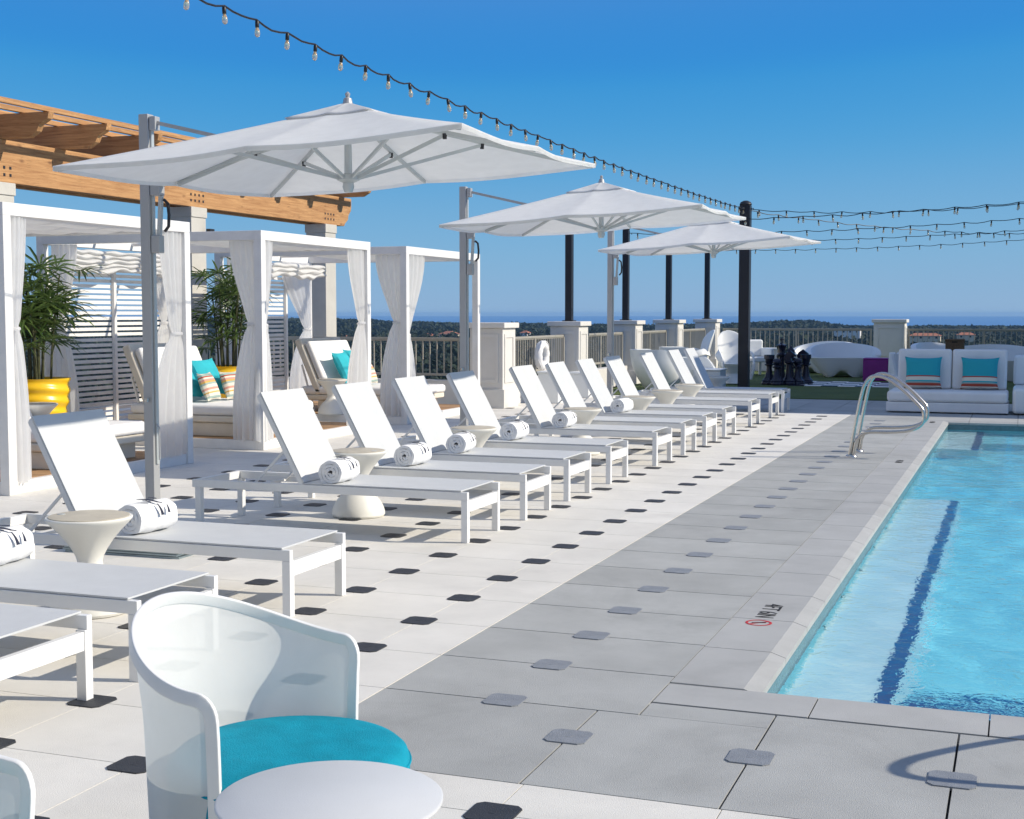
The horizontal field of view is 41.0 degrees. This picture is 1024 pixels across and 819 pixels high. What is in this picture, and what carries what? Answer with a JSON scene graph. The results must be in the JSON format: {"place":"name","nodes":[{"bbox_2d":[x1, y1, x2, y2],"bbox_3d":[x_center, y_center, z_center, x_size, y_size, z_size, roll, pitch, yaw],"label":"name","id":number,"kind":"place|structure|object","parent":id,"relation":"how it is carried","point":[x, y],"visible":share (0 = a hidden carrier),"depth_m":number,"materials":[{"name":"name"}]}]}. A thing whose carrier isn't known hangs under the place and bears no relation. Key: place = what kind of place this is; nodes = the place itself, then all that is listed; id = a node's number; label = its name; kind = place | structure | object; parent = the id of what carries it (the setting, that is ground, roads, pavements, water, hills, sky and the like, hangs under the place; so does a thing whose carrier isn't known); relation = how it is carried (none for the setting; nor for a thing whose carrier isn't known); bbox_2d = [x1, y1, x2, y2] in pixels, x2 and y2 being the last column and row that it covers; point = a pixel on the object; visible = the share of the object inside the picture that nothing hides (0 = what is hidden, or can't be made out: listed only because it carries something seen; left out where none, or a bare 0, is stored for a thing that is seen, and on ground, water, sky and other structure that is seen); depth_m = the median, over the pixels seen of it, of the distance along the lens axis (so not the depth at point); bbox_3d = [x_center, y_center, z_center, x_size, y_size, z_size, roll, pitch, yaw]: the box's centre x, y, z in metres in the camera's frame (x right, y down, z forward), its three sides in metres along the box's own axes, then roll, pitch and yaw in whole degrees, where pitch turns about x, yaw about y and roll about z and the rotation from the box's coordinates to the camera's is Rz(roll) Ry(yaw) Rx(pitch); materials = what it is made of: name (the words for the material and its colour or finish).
{"place":"outdoors","nodes":[
{"label":"outdoors","id":0,"kind":"place"},
{"bbox_2d":[0,395,851,818],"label":"pale paving","id":1,"kind":"structure","parent":0,"point":[62,751],"depth_m":7.85,"materials":[{"name":"concrete"}]},
{"bbox_2d":[0,755,34,818],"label":"barrel chair","id":2,"kind":"object","parent":1,"relation":"on","point":[17,792],"visible":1,"depth_m":2.75,"materials":[{"name":"white plastic"}]},
{"bbox_2d":[0,604,92,700],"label":"sun lounger","id":3,"kind":"object","parent":1,"relation":"on","point":[15,619],"visible":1,"depth_m":5.24,"materials":[{"name":"white metal"}]},
{"bbox_2d":[19,245,107,413],"bbox_3d":[-5.305,-0.708,15.090,1.499,2.312,1.667,1,4,20],"label":"potted palm","id":4,"kind":"object","parent":1,"relation":"on","point":[33,325],"visible":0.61,"depth_m":15.08,"materials":[{"name":"plant"}]},
{"bbox_2d":[44,510,132,618],"bbox_3d":[-2.123,0.774,6.895,0.426,0.496,0.426,1,4,20],"label":"side table","id":5,"kind":"object","parent":1,"relation":"on","point":[88,536],"visible":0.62,"depth_m":6.78,"materials":[{"name":"beige stone"}]},
{"bbox_2d":[0,202,193,495],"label":"cabana","id":6,"kind":"object","parent":1,"relation":"on","point":[19,223],"visible":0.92,"depth_m":12.24,"materials":[{"name":"fabric"}]},
{"bbox_2d":[29,402,57,415],"bbox_3d":[-4.821,0.180,13.898,0.426,0.496,0.426,2,4,21],"label":"side table","id":7,"kind":"object","parent":6,"relation":"on","point":[40,408],"visible":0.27,"depth_m":13.77,"materials":[{"name":"silver metal"}]},
{"bbox_2d":[30,410,144,469],"bbox_3d":[-4.603,-0.033,13.005,1.840,1.041,1.250,1,4,20],"label":"daybed","id":8,"kind":"object","parent":6,"relation":"on","point":[128,434],"visible":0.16,"depth_m":12.99,"materials":[{"name":"beige fabric"}]},
{"bbox_2d":[0,558,217,681],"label":"sun lounger","id":9,"kind":"object","parent":1,"relation":"on","point":[83,586],"visible":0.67,"depth_m":5.93,"materials":[{"name":"white metal"}]},
{"bbox_2d":[0,525,33,564],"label":"rolled towel","id":10,"kind":"object","parent":9,"relation":"on","point":[16,542],"visible":1,"depth_m":6.35,"materials":[{"name":"white fabric"}]},
{"bbox_2d":[0,409,345,616],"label":"sun lounger","id":11,"kind":"object","parent":1,"relation":"on","point":[85,460],"visible":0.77,"depth_m":7.30,"materials":[{"name":"white metal"}]},
{"bbox_2d":[118,497,177,534],"bbox_3d":[-1.939,0.561,7.308,0.209,0.181,0.308,2,4,24],"label":"rolled towel","id":12,"kind":"object","parent":11,"relation":"on","point":[149,515],"visible":0.91,"depth_m":7.23,"materials":[{"name":"white fabric"}]},
{"bbox_2d":[0,96,370,359],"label":"pergola","id":13,"kind":"object","parent":1,"relation":"on","point":[35,147],"visible":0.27,"depth_m":18.16,"materials":[{"name":"brown wood"}]},
{"bbox_2d":[36,230,370,449],"bbox_3d":[-3.659,-0.875,16.782,3.059,2.410,2.792,1,4,20],"label":"cabana","id":14,"kind":"object","parent":1,"relation":"on","point":[250,251],"visible":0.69,"depth_m":16.17,"materials":[{"name":"fabric"}]},
{"bbox_2d":[123,343,312,436],"bbox_3d":[-3.457,-0.258,16.220,1.840,1.041,1.250,1,4,20],"label":"daybed","id":15,"kind":"object","parent":14,"relation":"on","point":[213,417],"visible":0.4,"depth_m":15.86,"materials":[{"name":"white fabric"}]},
{"bbox_2d":[196,372,220,400],"bbox_3d":[-3.574,-0.271,16.161,0.143,0.360,0.360,-24,-1,13],"label":"throw pillow","id":16,"kind":"object","parent":15,"relation":"on","point":[209,386],"visible":1,"depth_m":16.05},
{"bbox_2d":[192,358,224,396],"bbox_3d":[-3.679,-0.390,16.502,0.173,0.500,0.500,-28,-9,25],"label":"throw pillow","id":17,"kind":"object","parent":15,"relation":"on","point":[203,366],"visible":0.54,"depth_m":16.47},
{"bbox_2d":[219,371,235,399],"bbox_3d":[-3.373,-0.299,16.554,0.143,0.360,0.360,-23,-7,28],"label":"throw pillow","id":18,"kind":"object","parent":15,"relation":"on","point":[227,379],"visible":0.63,"depth_m":16.43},
{"bbox_2d":[190,256,279,397],"bbox_3d":[-3.881,-1.032,18.845,1.512,2.436,1.378,1,4,20],"label":"potted palm","id":19,"kind":"object","parent":1,"relation":"on","point":[224,290],"visible":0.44,"depth_m":18.76,"materials":[{"name":"plant"}]},
{"bbox_2d":[129,591,411,818],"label":"barrel chair","id":20,"kind":"object","parent":1,"relation":"on","point":[232,690],"visible":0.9,"depth_m":3.69,"materials":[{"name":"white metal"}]},
{"bbox_2d":[53,92,595,558],"bbox_3d":[-1.286,-0.501,8.423,3.043,2.831,2.409,1,4,19],"label":"cantilever umbrella","id":21,"kind":"object","parent":1,"relation":"on","point":[347,146],"visible":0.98,"depth_m":8.67,"materials":[{"name":"fabric"}]},
{"bbox_2d":[214,760,442,818],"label":"round table","id":22,"kind":"object","parent":1,"relation":"on","point":[343,789],"visible":1,"depth_m":3.05,"materials":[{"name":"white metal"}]},
{"bbox_2d":[209,336,469,403],"bbox_3d":[-3.375,-0.679,23.267,5.850,1.115,0.240,1,4,20],"label":"railing","id":23,"kind":"object","parent":1,"relation":"on","point":[449,397],"visible":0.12,"depth_m":22.49,"materials":[{"name":"metal"}]},
{"bbox_2d":[192,388,499,542],"bbox_3d":[-1.172,0.353,9.585,2.100,0.961,0.600,1,4,20],"label":"sun lounger","id":24,"kind":"object","parent":1,"relation":"on","point":[300,435],"visible":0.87,"depth_m":9.51,"materials":[{"name":"white metal"}]},
{"bbox_2d":[318,455,359,483],"bbox_3d":[-1.184,0.409,9.476,0.209,0.181,0.308,1,4,18],"label":"rolled towel","id":25,"kind":"object","parent":24,"relation":"on","point":[340,469],"visible":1,"depth_m":9.36,"materials":[{"name":"white fabric"}]},
{"bbox_2d":[214,246,479,424],"bbox_3d":[-2.351,-1.118,20.264,3.036,2.410,2.724,1,4,20],"label":"cabana","id":26,"kind":"object","parent":1,"relation":"on","point":[400,270],"visible":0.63,"depth_m":19.46,"materials":[{"name":"fabric"}]},
{"bbox_2d":[317,378,346,414],"bbox_3d":[-2.504,-0.179,19.051,0.426,0.496,0.426,1,4,10],"label":"side table","id":27,"kind":"object","parent":26,"relation":"on","point":[329,405],"visible":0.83,"depth_m":18.92,"materials":[{"name":"beige stone"}]},
{"bbox_2d":[295,337,444,410],"bbox_3d":[-2.052,-0.520,19.987,1.840,1.041,1.250,1,4,20],"label":"daybed","id":28,"kind":"object","parent":26,"relation":"on","point":[316,357],"visible":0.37,"depth_m":19.70,"materials":[{"name":"white fabric"}]},
{"bbox_2d":[331,351,349,382],"bbox_3d":[-2.420,-0.616,19.878,0.173,0.500,0.500,-27,-3,16],"label":"throw pillow","id":29,"kind":"object","parent":28,"relation":"on","point":[341,361],"visible":0.67,"depth_m":19.68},
{"bbox_2d":[332,447,386,518],"bbox_3d":[-1.142,0.545,10.181,0.426,0.496,0.426,4,5,42],"label":"side table","id":30,"kind":"object","parent":1,"relation":"on","point":[355,506],"visible":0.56,"depth_m":10.05,"materials":[{"name":"beige stone"}]},
{"bbox_2d":[271,381,550,519],"bbox_3d":[-0.788,0.284,10.571,2.100,0.961,0.600,1,4,20],"label":"sun lounger","id":31,"kind":"object","parent":1,"relation":"on","point":[364,415],"visible":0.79,"depth_m":10.48,"materials":[{"name":"white metal"}]},
{"bbox_2d":[394,441,431,465],"bbox_3d":[-0.753,0.335,10.551,0.209,0.181,0.308,2,4,23],"label":"rolled towel","id":32,"kind":"object","parent":31,"relation":"on","point":[415,453],"visible":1,"depth_m":10.44,"materials":[{"name":"white fabric"}]},
{"bbox_2d":[353,376,590,500],"bbox_3d":[-0.420,0.212,11.603,2.100,0.961,0.600,2,4,21],"label":"sun lounger","id":33,"kind":"object","parent":1,"relation":"on","point":[431,428],"visible":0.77,"depth_m":11.50,"materials":[{"name":"white metal"}]},
{"bbox_2d":[446,430,475,452],"bbox_3d":[-0.417,0.267,11.512,0.209,0.181,0.308,1,4,15],"label":"rolled towel","id":34,"kind":"object","parent":33,"relation":"on","point":[462,441],"visible":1,"depth_m":11.38,"materials":[{"name":"white fabric"}]},
{"bbox_2d":[450,425,496,481],"bbox_3d":[-0.345,0.402,12.233,0.426,0.496,0.426,-1,4,-13],"label":"side table","id":35,"kind":"object","parent":1,"relation":"on","point":[482,434],"visible":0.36,"depth_m":12.10,"materials":[{"name":"beige stone"}]},
{"bbox_2d":[469,322,518,408],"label":"pillar","id":36,"kind":"structure","parent":1,"relation":"on","point":[497,359],"depth_m":21.82,"materials":[{"name":"paint"}]},
{"bbox_2d":[397,370,627,483],"bbox_3d":[-0.017,0.136,12.700,2.100,0.961,0.600,1,4,20],"label":"sun lounger","id":37,"kind":"object","parent":1,"relation":"on","point":[471,397],"visible":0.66,"depth_m":12.60,"materials":[{"name":"white metal"}]},
{"bbox_2d":[499,420,528,439],"bbox_3d":[0.034,0.185,12.696,0.209,0.181,0.308,2,4,22],"label":"rolled towel","id":38,"kind":"object","parent":37,"relation":"on","point":[515,429],"visible":1,"depth_m":12.58,"materials":[{"name":"white fabric"}]},
{"bbox_2d":[515,335,564,403],"bbox_3d":[0.385,-0.729,23.979,0.240,1.115,3.280,1,4,20],"label":"railing","id":39,"kind":"object","parent":1,"relation":"on","point":[533,339],"visible":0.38,"depth_m":23.87,"materials":[{"name":"metal"}]},
{"bbox_2d":[534,340,549,370],"bbox_3d":[0.520,-0.909,23.755,0.148,0.587,0.532,1,4,20],"label":"life ring","id":40,"kind":"object","parent":39,"relation":"hanging from","point":[541,355],"visible":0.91,"depth_m":23.61,"materials":[{"name":"white plastic"}]},
{"bbox_2d":[537,370,562,402],"bbox_3d":[0.692,-0.387,23.246,0.390,0.535,0.530,1,4,20],"label":"storage box","id":41,"kind":"object","parent":1,"relation":"on","point":[548,385],"visible":0.31,"depth_m":23.01,"materials":[{"name":"plastic"}]},
{"bbox_2d":[547,321,590,371],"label":"pillar","id":42,"kind":"structure","parent":1,"relation":"on","point":[575,333],"depth_m":25.52,"materials":[{"name":"paint"}]},
{"bbox_2d":[562,234,575,320],"bbox_3d":[1.089,-2.661,25.699,0.236,2.010,0.208,1,4,20],"label":"light pole","id":43,"kind":"object","parent":42,"relation":"on","point":[569,273],"visible":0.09,"depth_m":25.66,"materials":[{"name":"metal"}]},
{"bbox_2d":[569,371,591,397],"bbox_3d":[1.267,-0.455,24.792,0.430,0.455,0.530,1,4,20],"label":"storage box","id":44,"kind":"object","parent":1,"relation":"on","point":[580,384],"visible":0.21,"depth_m":24.54,"materials":[{"name":"plastic"}]},
{"bbox_2d":[562,407,601,454],"bbox_3d":[0.749,0.231,14.679,0.426,0.496,0.426,1,4,13],"label":"side table","id":45,"kind":"object","parent":1,"relation":"on","point":[586,415],"visible":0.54,"depth_m":14.55,"materials":[{"name":"white ceramic"}]},
{"bbox_2d":[499,365,671,465],"bbox_3d":[0.557,0.035,14.145,2.100,0.961,0.600,2,4,21],"label":"sun lounger","id":46,"kind":"object","parent":1,"relation":"on","point":[539,406],"visible":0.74,"depth_m":14.02,"materials":[{"name":"white metal"}]},
{"bbox_2d":[552,409,576,427],"bbox_3d":[0.548,0.090,14.060,0.209,0.181,0.308,1,4,20],"label":"rolled towel","id":47,"kind":"object","parent":46,"relation":"on","point":[566,418],"visible":1,"depth_m":13.94,"materials":[{"name":"white fabric"}]},
{"bbox_2d":[439,175,745,425],"bbox_3d":[0.559,-0.847,13.369,3.043,2.831,2.409,1,4,18],"label":"cantilever umbrella","id":48,"kind":"object","parent":1,"relation":"on","point":[601,207],"visible":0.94,"depth_m":13.16,"materials":[{"name":"fabric"}]},
{"bbox_2d":[499,361,695,454],"bbox_3d":[0.948,-0.038,15.188,2.100,0.961,0.600,1,4,19],"label":"sun lounger","id":49,"kind":"object","parent":1,"relation":"on","point":[564,384],"visible":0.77,"depth_m":15.11,"materials":[{"name":"white metal"}]},
{"bbox_2d":[534,358,716,445],"bbox_3d":[1.331,-0.111,16.241,2.100,0.961,0.600,1,4,20],"label":"sun lounger","id":50,"kind":"object","parent":1,"relation":"on","point":[596,385],"visible":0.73,"depth_m":16.13,"materials":[{"name":"white metal"}]},
{"bbox_2d":[621,395,655,409],"bbox_3d":[1.548,0.082,16.820,0.426,0.496,0.426,-2,5,-30],"label":"side table","id":51,"kind":"object","parent":1,"relation":"on","point":[641,402],"visible":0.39,"depth_m":16.68,"materials":[{"name":"white ceramic"}]},
{"bbox_2d":[563,356,735,436],"bbox_3d":[1.741,-0.191,17.379,2.100,0.961,0.600,2,4,21],"label":"sun lounger","id":52,"kind":"object","parent":1,"relation":"on","point":[621,377],"visible":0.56,"depth_m":17.27,"materials":[{"name":"white metal"}]},
{"bbox_2d":[651,389,682,403],"bbox_3d":[2.050,-0.013,18.166,0.426,0.496,0.426,1,4,20],"label":"side table","id":53,"kind":"object","parent":1,"relation":"on","point":[666,396],"visible":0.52,"depth_m":18.04,"materials":[{"name":"white ceramic"}]},
{"bbox_2d":[613,352,759,425],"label":"sun lounger","id":54,"kind":"object","parent":1,"relation":"on","point":[653,371],"visible":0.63,"depth_m":18.75,"materials":[{"name":"white metal"}]},
{"bbox_2d":[638,349,778,417],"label":"sun lounger","id":55,"kind":"object","parent":1,"relation":"on","point":[680,366],"visible":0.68,"depth_m":20.32,"materials":[{"name":"white metal"}]},
{"bbox_2d":[598,222,820,397],"bbox_3d":[2.352,-1.182,18.173,3.043,2.831,2.409,2,4,21],"label":"cantilever umbrella","id":56,"kind":"object","parent":1,"relation":"on","point":[713,239],"visible":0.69,"depth_m":17.70,"materials":[{"name":"fabric"}]},
{"bbox_2d":[650,348,789,412],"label":"sun lounger","id":57,"kind":"object","parent":1,"relation":"on","point":[694,360],"visible":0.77,"depth_m":21.38,"materials":[{"name":"white metal"}]},
{"bbox_2d":[0,0,1023,315],"label":"sky","id":58,"kind":"structure","parent":0,"point":[824,106],"materials":[{"name":"blue"}]},
{"bbox_2d":[69,316,1023,325],"bbox_3d":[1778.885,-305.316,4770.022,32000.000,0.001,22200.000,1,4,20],"label":"sea","id":59,"kind":"structure","parent":0,"point":[948,320],"depth_m":8156.24,"materials":[{"name":"liquid"}]},
{"bbox_2d":[80,386,1018,818],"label":"roof slab","id":60,"kind":"structure","parent":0,"point":[616,386],"depth_m":4.88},
{"bbox_2d":[588,332,626,386],"bbox_3d":[1.774,-0.988,27.700,0.240,1.115,3.280,1,4,20],"label":"railing","id":61,"kind":"object","parent":60,"relation":"on","point":[618,344],"visible":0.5,"depth_m":27.74,"materials":[{"name":"metal"}]},
{"bbox_2d":[614,320,644,383],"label":"pillar","id":62,"kind":"structure","parent":60,"relation":"on","point":[632,330],"depth_m":29.23,"materials":[{"name":"paint"}]},
{"bbox_2d":[620,229,631,319],"bbox_3d":[2.456,-2.916,29.364,0.236,2.010,0.208,1,4,20],"label":"light pole","id":63,"kind":"object","parent":62,"relation":"on","point":[625,280],"visible":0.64,"depth_m":29.32,"materials":[{"name":"metal"}]},
{"bbox_2d":[635,218,1023,238],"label":"string light","id":64,"kind":"object","parent":63,"relation":"hanging from","point":[885,227],"visible":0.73,"depth_m":27.42,"materials":[{"name":"black"}]},
{"bbox_2d":[643,330,666,349],"bbox_3d":[3.134,-1.243,31.346,0.240,1.115,3.120,1,4,20],"label":"railing","id":65,"kind":"object","parent":60,"relation":"on","point":[659,337],"visible":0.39,"depth_m":31.80,"materials":[{"name":"metal"}]},
{"bbox_2d":[653,320,685,346],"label":"pillar","id":66,"kind":"structure","parent":60,"relation":"on","point":[674,328],"depth_m":32.81,"materials":[{"name":"paint"}]},
{"bbox_2d":[663,255,673,319],"bbox_3d":[3.782,-3.164,32.917,0.236,2.010,0.208,1,4,20],"label":"light pole","id":67,"kind":"object","parent":66,"relation":"on","point":[668,305],"visible":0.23,"depth_m":32.88,"materials":[{"name":"metal"}]},
{"bbox_2d":[683,328,708,358],"bbox_3d":[4.546,-1.507,35.132,0.240,1.115,3.580,1,4,20],"label":"railing","id":68,"kind":"object","parent":60,"relation":"on","point":[688,342],"visible":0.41,"depth_m":35.50,"materials":[{"name":"paint"}]},
{"bbox_2d":[693,319,721,367],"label":"pillar","id":69,"kind":"structure","parent":60,"relation":"on","point":[709,325],"depth_m":36.80,"materials":[{"name":"paint"}]},
{"bbox_2d":[702,253,711,318],"bbox_3d":[5.274,-3.443,36.918,0.236,2.010,0.208,1,4,20],"label":"light pole","id":70,"kind":"object","parent":69,"relation":"on","point":[707,289],"visible":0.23,"depth_m":36.88,"materials":[{"name":"metal"}]},
{"bbox_2d":[613,369,1014,403],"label":"artificial turf","id":71,"kind":"structure","parent":60,"relation":"on","point":[832,393],"depth_m":27.03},
{"bbox_2d":[629,349,680,389],"bbox_3d":[2.790,-0.770,26.668,1.040,0.800,0.886,-1,4,-15],"label":"shell chair","id":72,"kind":"object","parent":71,"relation":"on","point":[666,366],"visible":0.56,"depth_m":26.36,"materials":[{"name":"plastic"}]},
{"bbox_2d":[715,330,754,383],"bbox_3d":[4.721,-1.118,29.211,0.856,1.140,0.776,-1,4,-10],"label":"oval back chair","id":73,"kind":"object","parent":71,"relation":"on","point":[726,355],"visible":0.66,"depth_m":29.36,"materials":[{"name":"plastic"}]},
{"bbox_2d":[738,201,753,386],"bbox_3d":[4.496,-2.188,26.461,0.327,3.658,0.320,1,4,20],"label":"light pole","id":74,"kind":"object","parent":71,"relation":"on","point":[744,308],"visible":0.78,"depth_m":26.39,"materials":[{"name":"metal"}]},
{"bbox_2d":[183,0,744,213],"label":"string light","id":75,"kind":"object","parent":74,"relation":"hanging from","point":[257,31],"visible":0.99,"depth_m":12.44,"materials":[{"name":"black"}]},
{"bbox_2d":[744,202,1019,224],"bbox_3d":[5.224,-3.436,24.102,8.652,0.353,0.066,1,4,20],"label":"string light","id":76,"kind":"object","parent":74,"relation":"hanging from","point":[954,212],"visible":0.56,"depth_m":23.62,"materials":[{"name":"black"}]},
{"bbox_2d":[750,340,773,374],"bbox_3d":[5.816,-1.260,33.253,0.820,0.860,0.840,-1,4,-10],"label":"garden armchair","id":77,"kind":"object","parent":71,"relation":"on","point":[758,350],"visible":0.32,"depth_m":33.55,"materials":[{"name":"plastic"}]},
{"bbox_2d":[787,381,888,387],"bbox_3d":[7.023,-0.540,29.024,2.040,0.008,2.040,1,4,20],"label":"chess board","id":78,"kind":"object","parent":71,"relation":"on","point":[845,384],"visible":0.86,"depth_m":28.75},
{"bbox_2d":[806,343,880,376],"bbox_3d":[7.858,-1.181,32.552,1.762,0.800,1.206,1,4,8],"label":"curved sofa","id":79,"kind":"object","parent":71,"relation":"on","point":[835,359],"visible":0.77,"depth_m":32.33,"materials":[{"name":"plastic"}]},
{"bbox_2d":[863,357,888,380],"bbox_3d":[8.164,-0.903,30.691,0.549,0.504,0.532,1,4,20],"label":"ottoman cube","id":80,"kind":"object","parent":71,"relation":"on","point":[871,366],"visible":0.7,"depth_m":30.45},
{"bbox_2d":[872,319,908,357],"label":"pillar","id":81,"kind":"structure","parent":71,"relation":"on","point":[889,335],"depth_m":35.53,"materials":[{"name":"paint"}]},
{"bbox_2d":[723,328,871,365],"bbox_3d":[7.587,-1.652,36.630,3.950,1.035,0.056,1,4,20],"label":"railing","id":82,"kind":"object","parent":81,"relation":"attached to","point":[810,329],"visible":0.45,"depth_m":36.53,"materials":[{"name":"metal"}]},
{"bbox_2d":[908,329,1023,348],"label":"railing","id":83,"kind":"object","parent":81,"relation":"attached to","point":[979,330],"visible":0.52,"depth_m":35.04,"materials":[{"name":"metal"}]},
{"bbox_2d":[965,344,1023,381],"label":"curved sofa","id":84,"kind":"object","parent":71,"relation":"on","point":[1013,351],"visible":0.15,"depth_m":31.01,"materials":[{"name":"fabric"}]},
{"bbox_2d":[358,398,1023,818],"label":"grey paving","id":85,"kind":"structure","parent":0,"point":[436,716],"depth_m":5.25,"materials":[{"name":"concrete"}]},
{"bbox_2d":[482,693,527,706],"bbox_3d":[-0.028,1.134,5.330,0.150,0.015,0.150,1,4,20],"label":"paver cap","id":86,"kind":"object","parent":85,"relation":"on","point":[503,699],"visible":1,"depth_m":5.33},
{"bbox_2d":[532,659,572,669],"bbox_3d":[0.172,1.097,5.867,0.150,0.015,0.150,1,4,20],"label":"paver cap","id":87,"kind":"object","parent":85,"relation":"on","point":[550,664],"visible":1,"depth_m":5.86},
{"bbox_2d":[544,728,593,744],"bbox_3d":[0.202,1.166,4.867,0.150,0.015,0.150,1,4,20],"label":"paver cap","id":88,"kind":"object","parent":85,"relation":"on","point":[569,736],"visible":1,"depth_m":4.86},
{"bbox_2d":[725,748,774,766],"bbox_3d":[0.807,1.182,4.643,0.150,0.015,0.150,1,4,20],"label":"paver cap","id":89,"kind":"object","parent":85,"relation":"on","point":[746,757],"visible":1,"depth_m":4.63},
{"bbox_2d":[845,372,929,457],"bbox_3d":[3.988,0.053,14.528,0.804,0.877,0.724,1,4,20],"label":"pool handrail","id":90,"kind":"object","parent":85,"relation":"on","point":[855,446],"visible":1,"depth_m":14.36,"materials":[{"name":"silver metal"}]},
{"bbox_2d":[886,349,1008,413],"bbox_3d":[6.702,-0.453,21.037,1.760,0.934,0.990,1,4,20],"label":"daybed sofa","id":91,"kind":"object","parent":85,"relation":"on","point":[948,398],"visible":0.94,"depth_m":20.88,"materials":[{"name":"fabric"}]},
{"bbox_2d":[904,357,941,388],"bbox_3d":[6.368,-0.574,21.222,0.560,0.500,0.164,1,-8,18],"label":"throw pillow","id":92,"kind":"object","parent":91,"relation":"on","point":[922,372],"visible":0.95,"depth_m":21.16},
{"bbox_2d":[960,357,999,389],"bbox_3d":[7.146,-0.554,20.933,0.560,0.500,0.164,2,-8,21],"label":"throw pillow","id":93,"kind":"object","parent":91,"relation":"on","point":[979,373],"visible":1,"depth_m":20.87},
{"bbox_2d":[927,770,976,790],"bbox_3d":[1.419,1.198,4.416,0.150,0.015,0.150,1,4,20],"label":"paver cap","id":94,"kind":"object","parent":85,"relation":"on","point":[951,780],"visible":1,"depth_m":4.40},
{"bbox_2d":[1012,355,1023,413],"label":"lounge sofa","id":95,"kind":"object","parent":85,"relation":"on","point":[1018,394],"visible":1,"depth_m":21.00,"materials":[{"name":"fabric"}]},
{"bbox_2d":[775,429,1023,720],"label":"pool water","id":96,"kind":"structure","parent":0,"point":[926,610],"depth_m":7.69,"materials":[{"name":"teal liquid"}]},
{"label":"pale joint bed","id":97,"kind":"structure","parent":0,"visible":0},
{"bbox_2d":[67,694,116,707],"bbox_3d":[-1.628,1.135,5.314,0.150,0.015,0.150,1,4,20],"label":"paver cap","id":98,"kind":"object","parent":97,"relation":"on","point":[96,701],"visible":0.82,"depth_m":5.30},
{"bbox_2d":[106,755,145,773],"bbox_3d":[-1.254,1.188,4.565,0.150,0.015,0.150,1,4,20],"label":"paver cap","id":99,"kind":"object","parent":97,"relation":"on","point":[134,764],"visible":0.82,"depth_m":4.55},
{"bbox_2d":[463,802,521,818],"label":"paver cap","id":100,"kind":"object","parent":97,"relation":"on","point":[485,810],"visible":1,"depth_m":4.13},
{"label":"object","id":101,"kind":"structure","parent":0,"visible":0},
{"bbox_2d":[653,417,1023,741],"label":"pool coping","id":102,"kind":"object","parent":101,"relation":"on","point":[736,663],"visible":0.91,"depth_m":6.43,"materials":[{"name":"concrete"}]},
{"bbox_3d":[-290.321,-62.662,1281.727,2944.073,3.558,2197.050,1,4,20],"label":"land","id":103,"kind":"structure","parent":0,"visible":0},
{"bbox_2d":[24,317,1023,403],"bbox_3d":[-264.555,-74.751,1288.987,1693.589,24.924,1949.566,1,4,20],"label":"forest","id":104,"kind":"object","parent":103,"relation":"on","point":[348,327],"visible":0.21,"depth_m":969.00,"materials":[{"name":"plant"}]},
{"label":"pool basin","id":105,"kind":"structure","parent":0,"visible":0},
{"bbox_2d":[767,425,1023,692],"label":"waterline tiles","id":106,"kind":"object","parent":105,"relation":"attached to","point":[778,681],"visible":0.25,"depth_m":8.65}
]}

